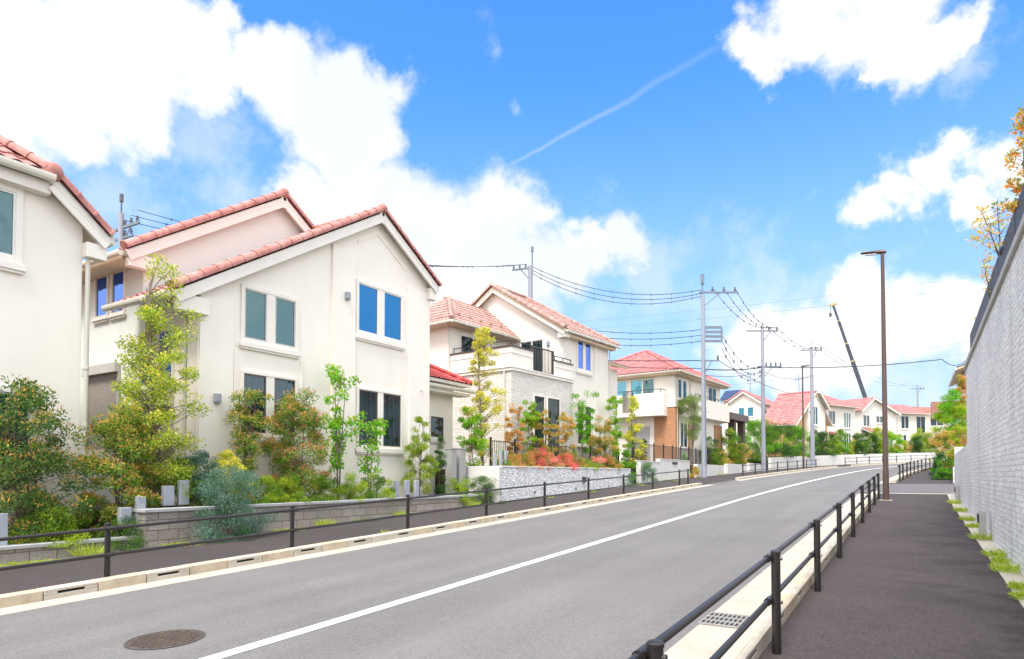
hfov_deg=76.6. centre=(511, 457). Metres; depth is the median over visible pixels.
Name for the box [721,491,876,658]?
kerb
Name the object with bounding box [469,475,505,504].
rosemary bush
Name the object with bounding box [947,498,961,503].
grass tuft
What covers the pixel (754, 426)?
green bush
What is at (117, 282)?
window
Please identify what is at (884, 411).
street lamp
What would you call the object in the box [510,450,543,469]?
azalea
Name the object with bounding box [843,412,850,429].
window
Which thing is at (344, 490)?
shrub
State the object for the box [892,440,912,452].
garden bush
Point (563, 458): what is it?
azalea
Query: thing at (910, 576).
sidewalk
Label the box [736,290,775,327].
overhead cable
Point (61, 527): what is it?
shrub
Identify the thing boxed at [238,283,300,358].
window
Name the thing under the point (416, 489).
granite post
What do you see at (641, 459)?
shrub
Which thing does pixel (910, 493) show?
concrete band
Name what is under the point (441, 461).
juniper
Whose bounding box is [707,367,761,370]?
overhead cable
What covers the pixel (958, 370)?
house
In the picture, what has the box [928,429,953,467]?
leafy shrub
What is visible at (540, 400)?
window
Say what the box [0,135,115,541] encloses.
house
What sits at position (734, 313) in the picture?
overhead cable
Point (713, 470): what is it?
retaining wall
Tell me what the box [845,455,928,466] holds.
guard rail
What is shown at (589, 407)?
window
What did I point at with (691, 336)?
overhead cable
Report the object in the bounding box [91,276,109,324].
window
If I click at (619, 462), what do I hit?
azalea
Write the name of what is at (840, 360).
transmission line
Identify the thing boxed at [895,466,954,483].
sidewalk
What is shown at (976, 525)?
grass tuft
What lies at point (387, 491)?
shrub
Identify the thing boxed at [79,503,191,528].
planting bed
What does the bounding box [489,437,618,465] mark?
iron fence
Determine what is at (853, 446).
garden bush
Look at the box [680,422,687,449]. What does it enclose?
window
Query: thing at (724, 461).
green bush
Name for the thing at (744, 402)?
house
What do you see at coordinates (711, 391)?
window
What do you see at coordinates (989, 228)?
maple tree
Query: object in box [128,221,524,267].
overhead cable
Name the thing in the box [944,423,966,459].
leafy shrub
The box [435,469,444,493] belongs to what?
planting bed
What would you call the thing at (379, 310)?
window
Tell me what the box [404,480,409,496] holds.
granite post
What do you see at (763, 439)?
utility pole
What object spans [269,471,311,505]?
shrub
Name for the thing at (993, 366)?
stone wall
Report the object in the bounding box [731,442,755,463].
green bush
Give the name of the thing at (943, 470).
leafy shrub
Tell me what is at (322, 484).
shrub
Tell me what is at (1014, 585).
grass tuft
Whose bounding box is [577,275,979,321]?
transmission line
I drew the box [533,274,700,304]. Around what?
overhead cable
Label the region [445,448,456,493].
gate pillar
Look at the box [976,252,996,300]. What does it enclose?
maple tree
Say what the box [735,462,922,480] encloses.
gutter strip
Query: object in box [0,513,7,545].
granite post
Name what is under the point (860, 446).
garden bush
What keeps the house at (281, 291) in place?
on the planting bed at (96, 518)
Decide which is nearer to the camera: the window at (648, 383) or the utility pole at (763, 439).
the window at (648, 383)
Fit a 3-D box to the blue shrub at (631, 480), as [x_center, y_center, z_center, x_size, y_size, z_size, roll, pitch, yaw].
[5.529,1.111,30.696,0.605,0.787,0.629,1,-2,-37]
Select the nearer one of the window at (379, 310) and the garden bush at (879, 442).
the window at (379, 310)
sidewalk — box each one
[0,462,890,593]
[758,494,1023,658]
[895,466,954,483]
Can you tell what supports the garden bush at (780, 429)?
on the planting bed
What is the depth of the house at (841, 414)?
72.92 m
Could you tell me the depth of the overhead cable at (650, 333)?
41.53 m
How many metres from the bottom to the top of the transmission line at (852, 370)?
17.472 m
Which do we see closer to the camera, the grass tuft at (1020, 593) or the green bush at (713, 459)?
the grass tuft at (1020, 593)
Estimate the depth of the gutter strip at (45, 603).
9.72 m
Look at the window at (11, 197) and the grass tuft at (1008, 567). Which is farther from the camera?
the window at (11, 197)
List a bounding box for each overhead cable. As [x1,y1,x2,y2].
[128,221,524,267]
[131,215,514,267]
[138,210,499,267]
[533,267,699,295]
[533,270,701,300]
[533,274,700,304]
[595,329,700,333]
[608,360,698,360]
[608,366,700,368]
[610,335,700,339]
[621,341,700,345]
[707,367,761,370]
[713,289,766,328]
[719,361,792,393]
[722,342,760,375]
[722,349,761,381]
[723,337,760,369]
[725,290,770,328]
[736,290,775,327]
[764,359,941,367]
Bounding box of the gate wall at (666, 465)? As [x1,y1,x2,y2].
[636,459,689,483]
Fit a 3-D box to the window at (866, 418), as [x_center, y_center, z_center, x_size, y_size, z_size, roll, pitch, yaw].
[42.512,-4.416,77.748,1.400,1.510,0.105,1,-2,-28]
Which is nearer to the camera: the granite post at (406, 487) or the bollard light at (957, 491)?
the bollard light at (957, 491)
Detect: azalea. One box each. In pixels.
[497,453,526,468]
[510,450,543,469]
[529,447,554,469]
[538,457,566,467]
[554,452,579,469]
[566,451,587,469]
[576,458,600,469]
[586,455,609,469]
[598,452,622,469]
[606,459,624,467]
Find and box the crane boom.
[829,302,867,397]
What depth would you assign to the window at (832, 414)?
71.70 m
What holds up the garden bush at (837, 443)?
on the planting bed
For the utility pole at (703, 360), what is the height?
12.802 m
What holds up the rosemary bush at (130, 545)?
on the ground
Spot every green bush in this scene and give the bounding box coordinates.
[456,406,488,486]
[621,443,637,476]
[699,437,723,464]
[715,451,730,464]
[721,427,747,463]
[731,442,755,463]
[745,418,781,462]
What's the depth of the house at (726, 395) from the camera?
86.01 m
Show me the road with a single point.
(624, 596)
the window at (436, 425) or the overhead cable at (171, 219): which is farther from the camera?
the overhead cable at (171, 219)
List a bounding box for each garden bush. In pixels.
[759,421,806,457]
[778,424,817,456]
[807,428,822,455]
[817,430,839,455]
[826,435,843,454]
[834,428,852,454]
[847,439,858,453]
[849,432,869,454]
[861,432,881,453]
[866,426,890,453]
[882,430,903,452]
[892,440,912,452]
[907,435,923,452]
[909,428,933,452]
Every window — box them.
[0,182,26,274]
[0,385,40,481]
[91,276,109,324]
[107,270,126,320]
[138,332,154,392]
[156,328,174,389]
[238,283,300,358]
[239,370,299,444]
[355,386,403,455]
[356,278,405,350]
[429,415,445,443]
[460,334,486,351]
[533,394,544,450]
[547,397,560,466]
[576,341,592,376]
[576,404,591,447]
[617,380,626,395]
[630,378,654,395]
[677,377,686,401]
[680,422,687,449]
[708,386,715,401]
[738,407,744,414]
[747,407,753,417]
[814,406,818,426]
[828,410,835,425]
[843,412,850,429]
[844,433,850,452]
[863,415,869,427]
[876,416,881,423]
[901,416,909,429]
[930,417,943,425]
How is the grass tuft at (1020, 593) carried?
on the paving strip at (1006, 576)
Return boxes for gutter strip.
[0,485,710,614]
[664,494,866,658]
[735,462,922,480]
[880,470,913,482]
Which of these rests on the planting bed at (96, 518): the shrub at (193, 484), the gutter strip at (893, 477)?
the shrub at (193, 484)
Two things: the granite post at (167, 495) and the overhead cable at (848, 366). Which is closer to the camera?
the granite post at (167, 495)
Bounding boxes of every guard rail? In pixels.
[0,469,689,576]
[628,473,879,658]
[742,459,815,476]
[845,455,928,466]
[898,457,947,481]
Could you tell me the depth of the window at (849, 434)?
73.32 m
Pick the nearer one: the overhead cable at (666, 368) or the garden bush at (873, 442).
the overhead cable at (666, 368)
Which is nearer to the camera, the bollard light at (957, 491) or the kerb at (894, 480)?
the bollard light at (957, 491)
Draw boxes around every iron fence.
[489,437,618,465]
[632,440,709,464]
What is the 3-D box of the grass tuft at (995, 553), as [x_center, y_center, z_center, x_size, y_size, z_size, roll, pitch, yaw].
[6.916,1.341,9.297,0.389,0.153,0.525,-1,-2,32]
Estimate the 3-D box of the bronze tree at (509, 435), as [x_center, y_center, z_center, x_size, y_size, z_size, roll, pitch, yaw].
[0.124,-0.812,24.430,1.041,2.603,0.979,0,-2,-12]
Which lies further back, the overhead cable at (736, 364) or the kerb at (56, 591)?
the overhead cable at (736, 364)
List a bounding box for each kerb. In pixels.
[0,483,701,607]
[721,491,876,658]
[735,466,837,479]
[851,460,942,465]
[891,467,936,482]
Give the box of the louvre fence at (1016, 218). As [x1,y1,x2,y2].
[970,184,1023,348]
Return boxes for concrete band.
[889,493,931,493]
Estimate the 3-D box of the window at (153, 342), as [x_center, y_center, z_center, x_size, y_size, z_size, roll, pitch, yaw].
[-8.734,-2.276,15.458,0.760,1.440,0.105,-1,-2,32]
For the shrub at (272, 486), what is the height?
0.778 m
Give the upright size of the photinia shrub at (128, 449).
2.684 m
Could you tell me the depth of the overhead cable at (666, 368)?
41.82 m
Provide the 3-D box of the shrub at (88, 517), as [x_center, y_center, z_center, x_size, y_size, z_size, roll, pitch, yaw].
[-7.575,1.114,11.933,1.015,0.900,1.014,-1,-2,32]
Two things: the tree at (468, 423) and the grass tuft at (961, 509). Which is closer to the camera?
the grass tuft at (961, 509)
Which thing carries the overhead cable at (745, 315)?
attached to the utility pole at (703, 360)
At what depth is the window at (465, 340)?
28.88 m
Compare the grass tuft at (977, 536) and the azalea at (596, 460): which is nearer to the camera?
the grass tuft at (977, 536)
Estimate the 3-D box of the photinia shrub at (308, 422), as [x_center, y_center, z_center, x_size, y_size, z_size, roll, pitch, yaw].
[-5.234,-0.295,15.850,1.693,2.930,1.834,0,-2,-17]
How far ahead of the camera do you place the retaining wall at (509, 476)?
23.94 m
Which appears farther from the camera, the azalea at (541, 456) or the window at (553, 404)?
the window at (553, 404)
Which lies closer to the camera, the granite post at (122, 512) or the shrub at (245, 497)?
the granite post at (122, 512)
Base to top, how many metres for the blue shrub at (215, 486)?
1.683 m
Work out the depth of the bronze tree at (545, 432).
26.17 m
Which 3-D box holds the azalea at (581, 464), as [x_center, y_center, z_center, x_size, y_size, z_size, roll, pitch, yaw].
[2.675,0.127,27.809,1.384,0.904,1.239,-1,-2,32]
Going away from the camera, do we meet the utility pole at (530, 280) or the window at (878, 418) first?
the utility pole at (530, 280)
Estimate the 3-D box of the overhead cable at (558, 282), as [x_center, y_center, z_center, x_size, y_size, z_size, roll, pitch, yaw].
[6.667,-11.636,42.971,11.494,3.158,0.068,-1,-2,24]
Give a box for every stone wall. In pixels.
[954,445,967,508]
[963,214,1023,576]
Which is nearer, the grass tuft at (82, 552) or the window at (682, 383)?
the grass tuft at (82, 552)
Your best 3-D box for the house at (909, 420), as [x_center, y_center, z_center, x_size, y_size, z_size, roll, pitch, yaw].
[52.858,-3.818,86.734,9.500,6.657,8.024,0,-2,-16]
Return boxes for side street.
[858,483,954,493]
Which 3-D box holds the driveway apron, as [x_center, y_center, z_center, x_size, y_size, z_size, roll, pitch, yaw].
[10.729,1.254,33.027,0.630,0.217,6.053,-1,-2,34]
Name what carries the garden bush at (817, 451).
on the planting bed
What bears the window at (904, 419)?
in the house at (909, 420)
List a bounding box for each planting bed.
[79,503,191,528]
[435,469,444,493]
[621,463,693,479]
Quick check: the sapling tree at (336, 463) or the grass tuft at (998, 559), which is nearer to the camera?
the grass tuft at (998, 559)
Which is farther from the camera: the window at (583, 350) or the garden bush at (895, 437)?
the garden bush at (895, 437)
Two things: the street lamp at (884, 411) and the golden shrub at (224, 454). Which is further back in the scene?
the street lamp at (884, 411)
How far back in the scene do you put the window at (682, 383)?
43.72 m
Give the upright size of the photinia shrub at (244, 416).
2.779 m
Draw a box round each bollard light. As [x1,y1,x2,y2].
[954,485,959,500]
[977,511,986,539]
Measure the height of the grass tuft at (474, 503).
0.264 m
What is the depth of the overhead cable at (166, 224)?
31.28 m
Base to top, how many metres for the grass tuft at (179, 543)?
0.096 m
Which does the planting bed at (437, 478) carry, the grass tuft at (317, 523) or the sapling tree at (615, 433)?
the sapling tree at (615, 433)
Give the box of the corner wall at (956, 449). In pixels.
[954,447,962,453]
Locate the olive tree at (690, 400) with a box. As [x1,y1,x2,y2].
[675,392,707,464]
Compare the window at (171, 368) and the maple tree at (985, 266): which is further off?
the window at (171, 368)
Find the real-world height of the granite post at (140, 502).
0.614 m
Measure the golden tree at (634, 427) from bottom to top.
4.031 m
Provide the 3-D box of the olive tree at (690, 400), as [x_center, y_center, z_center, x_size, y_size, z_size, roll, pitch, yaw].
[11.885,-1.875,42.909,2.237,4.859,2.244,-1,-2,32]
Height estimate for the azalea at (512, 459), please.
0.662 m
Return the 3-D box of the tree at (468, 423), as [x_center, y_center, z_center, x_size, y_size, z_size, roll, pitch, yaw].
[-1.313,-0.261,22.672,1.339,3.210,1.085,-1,-2,32]
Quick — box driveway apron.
[704,480,742,484]
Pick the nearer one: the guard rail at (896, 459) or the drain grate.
the drain grate
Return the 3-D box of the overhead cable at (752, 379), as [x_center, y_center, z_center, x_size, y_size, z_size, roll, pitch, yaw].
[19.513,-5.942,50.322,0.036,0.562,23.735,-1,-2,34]
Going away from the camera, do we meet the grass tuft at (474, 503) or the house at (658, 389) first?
the grass tuft at (474, 503)
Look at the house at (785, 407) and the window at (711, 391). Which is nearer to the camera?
the window at (711, 391)
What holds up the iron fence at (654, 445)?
on the planting bed at (691, 469)
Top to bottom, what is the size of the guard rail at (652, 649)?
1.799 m
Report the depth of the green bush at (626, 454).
32.45 m
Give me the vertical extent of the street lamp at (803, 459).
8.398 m
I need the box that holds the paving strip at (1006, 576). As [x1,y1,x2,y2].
[947,494,1023,607]
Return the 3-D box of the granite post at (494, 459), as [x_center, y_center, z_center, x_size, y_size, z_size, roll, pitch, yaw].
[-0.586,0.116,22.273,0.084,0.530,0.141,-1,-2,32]
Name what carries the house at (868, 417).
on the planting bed
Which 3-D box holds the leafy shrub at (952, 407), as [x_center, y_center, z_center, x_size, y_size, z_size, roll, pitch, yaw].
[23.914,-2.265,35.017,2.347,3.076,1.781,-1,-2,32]
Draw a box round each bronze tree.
[503,403,527,463]
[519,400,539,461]
[530,408,557,460]
[550,411,576,465]
[586,415,619,466]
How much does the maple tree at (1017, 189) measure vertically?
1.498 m
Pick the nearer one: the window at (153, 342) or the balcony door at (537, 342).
the window at (153, 342)
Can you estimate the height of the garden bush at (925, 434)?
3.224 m
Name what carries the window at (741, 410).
in the house at (744, 402)
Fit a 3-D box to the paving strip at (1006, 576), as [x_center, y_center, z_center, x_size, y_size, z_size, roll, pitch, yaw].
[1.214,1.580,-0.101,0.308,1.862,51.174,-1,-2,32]
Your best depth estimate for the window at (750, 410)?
78.95 m
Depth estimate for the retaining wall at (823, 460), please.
67.18 m
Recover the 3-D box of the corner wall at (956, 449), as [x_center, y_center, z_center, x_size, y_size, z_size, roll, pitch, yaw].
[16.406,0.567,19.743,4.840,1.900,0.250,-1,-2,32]
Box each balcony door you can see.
[520,338,543,371]
[916,416,925,432]
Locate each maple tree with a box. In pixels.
[107,252,211,507]
[965,200,1011,255]
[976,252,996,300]
[991,102,1023,212]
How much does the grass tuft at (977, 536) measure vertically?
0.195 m
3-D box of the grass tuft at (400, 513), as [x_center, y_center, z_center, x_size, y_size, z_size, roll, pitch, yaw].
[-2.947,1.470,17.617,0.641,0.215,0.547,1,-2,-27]
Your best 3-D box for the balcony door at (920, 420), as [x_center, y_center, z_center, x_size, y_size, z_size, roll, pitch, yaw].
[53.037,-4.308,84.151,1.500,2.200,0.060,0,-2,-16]
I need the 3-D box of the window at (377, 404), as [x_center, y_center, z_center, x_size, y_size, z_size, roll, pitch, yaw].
[-3.909,-1.060,19.315,0.105,1.930,2.020,-1,-2,32]
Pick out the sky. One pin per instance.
(758, 148)
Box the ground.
[0,459,954,615]
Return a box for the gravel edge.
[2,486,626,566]
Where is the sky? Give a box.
[0,0,1023,459]
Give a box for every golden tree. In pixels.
[459,326,505,465]
[621,395,646,471]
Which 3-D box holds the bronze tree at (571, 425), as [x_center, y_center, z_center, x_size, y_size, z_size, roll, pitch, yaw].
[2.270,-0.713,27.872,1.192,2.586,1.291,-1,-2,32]
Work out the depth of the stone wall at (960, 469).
17.45 m
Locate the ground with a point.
(759, 462)
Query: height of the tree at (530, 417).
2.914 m
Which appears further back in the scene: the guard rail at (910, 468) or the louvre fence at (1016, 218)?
the guard rail at (910, 468)
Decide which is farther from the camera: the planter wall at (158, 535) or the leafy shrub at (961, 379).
the leafy shrub at (961, 379)
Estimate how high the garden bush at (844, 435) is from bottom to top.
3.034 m
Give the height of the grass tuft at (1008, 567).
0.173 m
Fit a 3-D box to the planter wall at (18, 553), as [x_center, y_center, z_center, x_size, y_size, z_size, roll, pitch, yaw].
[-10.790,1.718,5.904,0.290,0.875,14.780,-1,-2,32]
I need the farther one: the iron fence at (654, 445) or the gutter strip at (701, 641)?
the iron fence at (654, 445)
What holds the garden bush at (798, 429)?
on the planting bed
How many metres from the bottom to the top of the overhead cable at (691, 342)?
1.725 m
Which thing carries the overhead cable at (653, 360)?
attached to the utility pole at (703, 360)
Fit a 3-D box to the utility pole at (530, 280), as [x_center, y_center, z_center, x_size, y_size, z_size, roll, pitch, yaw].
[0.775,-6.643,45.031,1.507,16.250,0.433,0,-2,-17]
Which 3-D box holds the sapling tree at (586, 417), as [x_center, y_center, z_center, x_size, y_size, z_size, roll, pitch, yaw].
[3.295,-1.237,29.483,1.240,3.719,1.225,-1,-2,32]
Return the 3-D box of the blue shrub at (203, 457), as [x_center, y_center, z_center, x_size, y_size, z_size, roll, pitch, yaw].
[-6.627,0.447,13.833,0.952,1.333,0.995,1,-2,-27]
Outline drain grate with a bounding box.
[698,611,748,628]
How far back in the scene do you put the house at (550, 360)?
29.35 m
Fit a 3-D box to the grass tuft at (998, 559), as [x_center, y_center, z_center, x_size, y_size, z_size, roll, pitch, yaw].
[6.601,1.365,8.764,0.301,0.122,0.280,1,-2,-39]
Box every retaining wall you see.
[466,466,630,502]
[694,463,760,477]
[768,452,946,469]
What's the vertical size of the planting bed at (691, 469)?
0.900 m
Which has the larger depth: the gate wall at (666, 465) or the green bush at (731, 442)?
the green bush at (731, 442)
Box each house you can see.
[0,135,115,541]
[78,188,474,505]
[430,283,628,466]
[608,349,748,464]
[720,390,747,452]
[723,373,772,455]
[765,372,832,455]
[766,395,861,454]
[843,397,900,453]
[888,404,948,451]
[931,364,966,446]
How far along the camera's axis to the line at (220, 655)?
7.37 m
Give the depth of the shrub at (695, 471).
38.86 m
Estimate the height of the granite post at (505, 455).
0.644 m
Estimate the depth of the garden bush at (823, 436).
65.46 m
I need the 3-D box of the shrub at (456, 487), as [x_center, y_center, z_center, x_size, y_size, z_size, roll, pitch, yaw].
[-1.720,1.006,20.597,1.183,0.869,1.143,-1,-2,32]
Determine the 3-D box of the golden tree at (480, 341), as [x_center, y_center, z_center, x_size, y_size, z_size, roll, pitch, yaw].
[-1.150,-1.967,23.113,1.731,5.446,1.621,-1,-2,32]
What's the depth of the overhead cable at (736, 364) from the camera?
43.77 m
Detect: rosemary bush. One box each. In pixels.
[95,514,146,552]
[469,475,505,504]
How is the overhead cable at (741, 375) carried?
attached to the utility pole at (763, 439)
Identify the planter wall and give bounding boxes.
[0,535,139,565]
[120,494,489,548]
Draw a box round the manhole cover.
[123,629,204,649]
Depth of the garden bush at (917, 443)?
76.14 m
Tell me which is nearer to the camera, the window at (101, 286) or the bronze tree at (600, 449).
the window at (101, 286)
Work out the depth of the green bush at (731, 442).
49.64 m
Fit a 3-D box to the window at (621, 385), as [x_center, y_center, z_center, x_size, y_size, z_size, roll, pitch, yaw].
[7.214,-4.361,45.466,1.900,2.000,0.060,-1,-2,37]
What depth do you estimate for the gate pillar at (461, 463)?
21.78 m
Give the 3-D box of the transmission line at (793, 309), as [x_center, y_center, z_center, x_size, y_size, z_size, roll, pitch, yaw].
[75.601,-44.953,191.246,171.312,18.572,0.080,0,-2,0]
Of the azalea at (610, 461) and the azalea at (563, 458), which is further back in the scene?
the azalea at (610, 461)
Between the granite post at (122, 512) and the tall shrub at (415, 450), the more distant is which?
the tall shrub at (415, 450)
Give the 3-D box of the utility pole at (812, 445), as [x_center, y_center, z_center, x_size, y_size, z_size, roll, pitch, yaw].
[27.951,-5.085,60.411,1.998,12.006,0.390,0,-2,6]
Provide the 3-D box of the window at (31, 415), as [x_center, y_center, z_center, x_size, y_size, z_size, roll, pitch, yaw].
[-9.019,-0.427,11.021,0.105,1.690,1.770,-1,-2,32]
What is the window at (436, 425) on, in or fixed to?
in the house at (281, 291)
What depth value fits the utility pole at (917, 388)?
125.26 m
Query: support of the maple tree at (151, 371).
on the planting bed at (96, 518)
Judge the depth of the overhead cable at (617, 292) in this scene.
42.71 m
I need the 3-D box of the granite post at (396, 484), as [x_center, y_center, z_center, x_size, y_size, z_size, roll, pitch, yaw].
[-3.289,0.956,18.445,0.094,0.605,0.157,-1,-2,32]
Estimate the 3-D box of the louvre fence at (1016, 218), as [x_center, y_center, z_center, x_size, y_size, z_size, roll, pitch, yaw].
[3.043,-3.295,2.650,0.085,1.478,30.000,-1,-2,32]
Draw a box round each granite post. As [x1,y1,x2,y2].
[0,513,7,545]
[117,507,131,524]
[134,496,145,528]
[161,486,174,505]
[177,480,188,504]
[393,481,398,497]
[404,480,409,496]
[413,480,418,496]
[493,454,496,465]
[499,450,502,465]
[504,451,507,462]
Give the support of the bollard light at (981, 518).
on the paving strip at (1006, 576)
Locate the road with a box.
[0,462,932,658]
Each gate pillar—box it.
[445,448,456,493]
[456,448,466,494]
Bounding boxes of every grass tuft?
[0,557,57,566]
[67,539,103,555]
[162,541,205,546]
[312,517,335,525]
[393,510,405,514]
[462,499,480,505]
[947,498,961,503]
[952,506,967,511]
[958,514,975,520]
[964,523,978,527]
[967,529,991,540]
[981,547,1007,556]
[988,559,1021,573]
[990,556,1011,563]
[1005,579,1023,589]
[1008,587,1023,600]
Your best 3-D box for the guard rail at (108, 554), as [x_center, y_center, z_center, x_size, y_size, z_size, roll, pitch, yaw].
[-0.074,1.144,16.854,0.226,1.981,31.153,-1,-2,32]
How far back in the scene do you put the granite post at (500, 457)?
22.54 m
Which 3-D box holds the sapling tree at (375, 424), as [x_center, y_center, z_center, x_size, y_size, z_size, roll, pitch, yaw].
[-3.940,-0.038,17.660,1.132,2.503,0.897,-1,-2,32]
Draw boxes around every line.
[200,464,920,658]
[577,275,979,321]
[594,285,983,328]
[712,341,969,375]
[734,353,967,384]
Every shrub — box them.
[0,373,96,544]
[8,504,91,547]
[64,400,169,538]
[69,495,124,539]
[147,455,207,507]
[182,448,219,506]
[186,465,280,544]
[208,449,253,491]
[222,388,276,483]
[226,483,255,504]
[252,474,288,503]
[261,387,333,502]
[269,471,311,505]
[303,476,337,500]
[327,471,368,501]
[355,472,395,498]
[400,416,439,495]
[444,477,475,502]
[625,473,635,486]
[629,454,647,462]
[634,461,658,483]
[689,466,699,478]
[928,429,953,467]
[928,452,953,479]
[930,388,966,441]
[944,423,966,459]
[955,374,966,426]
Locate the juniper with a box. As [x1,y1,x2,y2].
[434,436,447,494]
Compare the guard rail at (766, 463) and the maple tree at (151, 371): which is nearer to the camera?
the maple tree at (151, 371)
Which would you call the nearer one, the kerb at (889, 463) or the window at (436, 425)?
the window at (436, 425)
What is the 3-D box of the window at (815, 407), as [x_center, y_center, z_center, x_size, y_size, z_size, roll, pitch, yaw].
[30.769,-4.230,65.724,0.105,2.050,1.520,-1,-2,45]
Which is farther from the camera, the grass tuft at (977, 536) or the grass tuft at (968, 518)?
the grass tuft at (968, 518)
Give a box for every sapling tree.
[319,363,361,499]
[349,411,388,489]
[570,390,598,457]
[605,396,623,459]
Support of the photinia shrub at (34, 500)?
on the planting bed
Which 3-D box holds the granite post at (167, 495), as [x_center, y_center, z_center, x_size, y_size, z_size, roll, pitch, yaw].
[-6.786,0.745,12.785,0.125,0.396,0.209,-1,-2,32]
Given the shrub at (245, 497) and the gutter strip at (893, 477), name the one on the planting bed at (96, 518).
the shrub at (245, 497)
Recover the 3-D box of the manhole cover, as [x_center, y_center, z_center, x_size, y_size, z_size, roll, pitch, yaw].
[-3.118,1.627,5.834,0.650,0.028,0.650,-1,-2,32]
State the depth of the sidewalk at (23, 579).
12.37 m
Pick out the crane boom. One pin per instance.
(859, 381)
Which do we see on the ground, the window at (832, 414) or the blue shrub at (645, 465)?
the blue shrub at (645, 465)
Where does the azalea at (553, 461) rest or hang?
on the planting bed at (437, 478)
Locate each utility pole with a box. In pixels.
[114,193,139,248]
[512,246,533,298]
[698,274,736,476]
[746,326,781,470]
[800,339,821,466]
[911,385,923,406]
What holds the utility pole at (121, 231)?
on the ground
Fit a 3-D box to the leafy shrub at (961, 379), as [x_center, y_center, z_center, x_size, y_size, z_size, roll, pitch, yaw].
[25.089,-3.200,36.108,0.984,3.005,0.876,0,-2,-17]
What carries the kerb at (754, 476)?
on the ground
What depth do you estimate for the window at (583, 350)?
31.25 m
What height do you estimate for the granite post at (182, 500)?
0.498 m
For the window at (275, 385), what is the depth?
15.92 m
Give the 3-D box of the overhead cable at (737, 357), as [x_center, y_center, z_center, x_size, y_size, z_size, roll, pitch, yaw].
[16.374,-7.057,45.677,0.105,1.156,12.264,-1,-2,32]
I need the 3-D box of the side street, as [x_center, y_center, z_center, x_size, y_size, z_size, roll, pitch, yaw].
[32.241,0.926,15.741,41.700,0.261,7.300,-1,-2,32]
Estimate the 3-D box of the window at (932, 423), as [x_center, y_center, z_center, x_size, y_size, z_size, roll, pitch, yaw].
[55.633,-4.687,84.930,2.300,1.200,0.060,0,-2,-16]
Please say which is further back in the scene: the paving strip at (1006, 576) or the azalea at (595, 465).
the azalea at (595, 465)
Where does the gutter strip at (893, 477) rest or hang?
on the road
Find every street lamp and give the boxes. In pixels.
[801,365,809,468]
[861,249,892,500]

